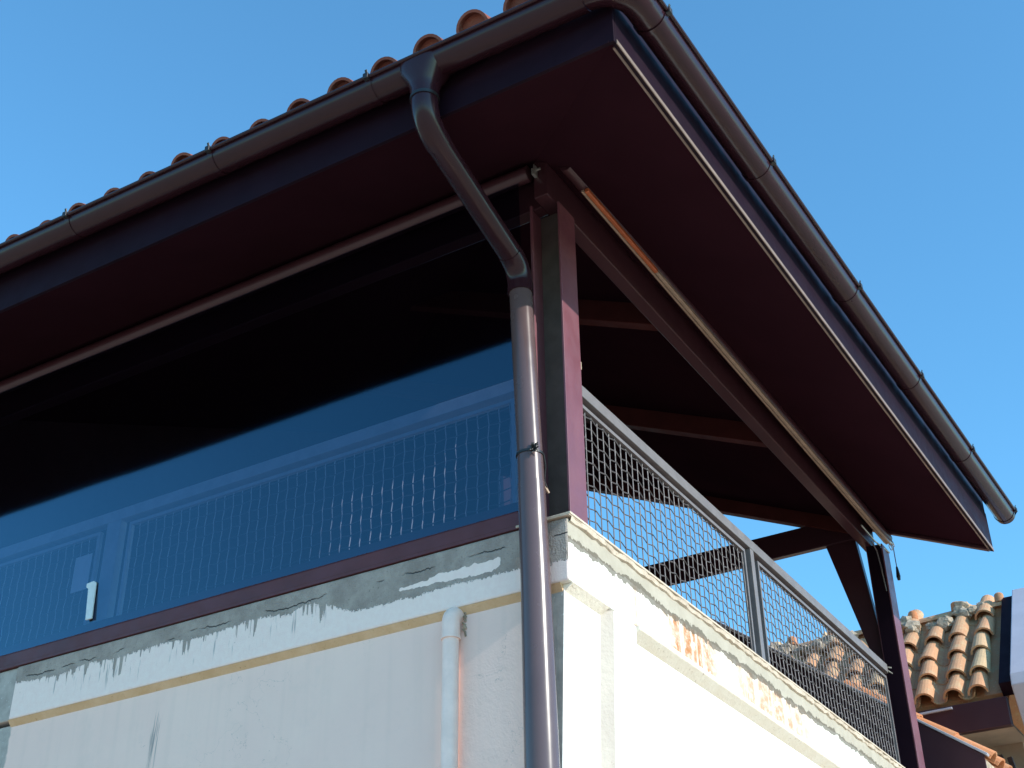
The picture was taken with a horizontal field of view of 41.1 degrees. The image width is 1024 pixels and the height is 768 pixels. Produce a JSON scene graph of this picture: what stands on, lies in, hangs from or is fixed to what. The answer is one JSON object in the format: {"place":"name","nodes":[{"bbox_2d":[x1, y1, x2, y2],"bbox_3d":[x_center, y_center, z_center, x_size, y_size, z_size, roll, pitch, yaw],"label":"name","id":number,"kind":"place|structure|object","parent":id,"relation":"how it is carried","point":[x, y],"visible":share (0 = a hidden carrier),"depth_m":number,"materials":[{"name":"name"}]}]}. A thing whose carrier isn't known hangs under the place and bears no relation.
{"place":"outdoors","nodes":[
{"label":"outdoors","id":0,"kind":"place"},
{"bbox_2d":[0,0,1023,644],"label":"sky","id":1,"kind":"structure","parent":0,"point":[898,125],"materials":[{"name":"blue"}]},
{"bbox_2d":[768,588,1023,767],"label":"neighbour house","id":2,"kind":"structure","parent":0,"point":[965,661],"depth_m":13.86,"materials":[{"name":"tile"}]},
{"bbox_2d":[709,617,1012,767],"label":"roof","id":3,"kind":"structure","parent":2,"relation":"attached to","point":[943,747],"depth_m":12.21,"materials":[{"name":"orange ceramic"}]},
{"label":"ground","id":4,"kind":"structure","parent":0,"visible":0},
{"bbox_2d":[0,511,904,767],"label":"plastered house","id":5,"kind":"structure","parent":4,"relation":"on","point":[652,670],"depth_m":7.45,"materials":[{"name":"paint"}]},
{"bbox_2d":[0,511,518,672],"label":"sill channel","id":6,"kind":"object","parent":5,"relation":"on","point":[423,546],"depth_m":7.83,"materials":[{"name":"metal"}]},
{"bbox_2d":[440,607,466,767],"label":"vent pipe","id":7,"kind":"object","parent":5,"relation":"attached to","point":[453,618],"visible":1,"depth_m":6.82,"materials":[{"name":"white plastic"}]},
{"bbox_2d":[400,50,559,767],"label":"downpipe","id":8,"kind":"object","parent":5,"relation":"attached to","point":[425,78],"visible":0.99,"depth_m":7.05,"materials":[{"name":"metal"}]},
{"bbox_2d":[0,0,993,674],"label":"veranda roof","id":9,"kind":"structure","parent":5,"relation":"on","point":[600,104],"depth_m":8.71,"materials":[{"name":"wood"}]},
{"bbox_2d":[0,164,540,655],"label":"roller blind","id":10,"kind":"object","parent":9,"relation":"attached to","point":[342,400],"visible":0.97,"depth_m":8.43,"materials":[{"name":"clear plastic"}]},
{"bbox_2d":[0,0,1017,523],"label":"roof gutter","id":11,"kind":"object","parent":9,"relation":"attached to","point":[658,28],"visible":1,"depth_m":7.80,"materials":[{"name":"paint"}]},
{"bbox_2d":[559,167,894,552],"bbox_3d":[1.878,0.108,10.258,0.108,0.299,6.002,-18,-36,26],"label":"roller blind","id":12,"kind":"object","parent":9,"relation":"attached to","point":[755,385],"visible":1,"depth_m":9.84,"materials":[{"name":"brown metal"}]},
{"bbox_2d":[893,547,900,579],"bbox_3d":[3.469,1.607,12.361,0.040,0.349,0.060,-18,-36,26],"label":"pull cord","id":13,"kind":"object","parent":12,"relation":"hanging from","point":[898,575],"visible":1,"depth_m":12.30,"materials":[{"name":"black plastic"}]},
{"bbox_2d":[530,201,587,523],"bbox_3d":[0.244,-0.147,7.627,0.187,2.056,0.321,-18,-36,26],"label":"steel post","id":14,"kind":"object","parent":5,"relation":"on","point":[555,295],"visible":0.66,"depth_m":7.62,"materials":[{"name":"metal"}]},
{"bbox_2d":[582,386,900,763],"bbox_3d":[1.774,1.589,9.399,0.086,0.916,5.476,-18,-36,26],"label":"railing","id":15,"kind":"object","parent":5,"relation":"on","point":[756,560],"visible":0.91,"depth_m":9.07,"materials":[{"name":"metal"}]},
{"bbox_2d":[866,543,924,767],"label":"steel post","id":16,"kind":"object","parent":5,"relation":"on","point":[900,692],"visible":1,"depth_m":11.69,"materials":[{"name":"metal"}]},
{"bbox_2d":[871,541,886,590],"bbox_3d":[3.234,1.606,12.064,0.123,0.445,0.023,26,-40,-36],"label":"loose cable","id":17,"kind":"object","parent":16,"relation":"attached to","point":[880,565],"visible":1,"depth_m":12.09,"materials":[{"name":"black rubber"}]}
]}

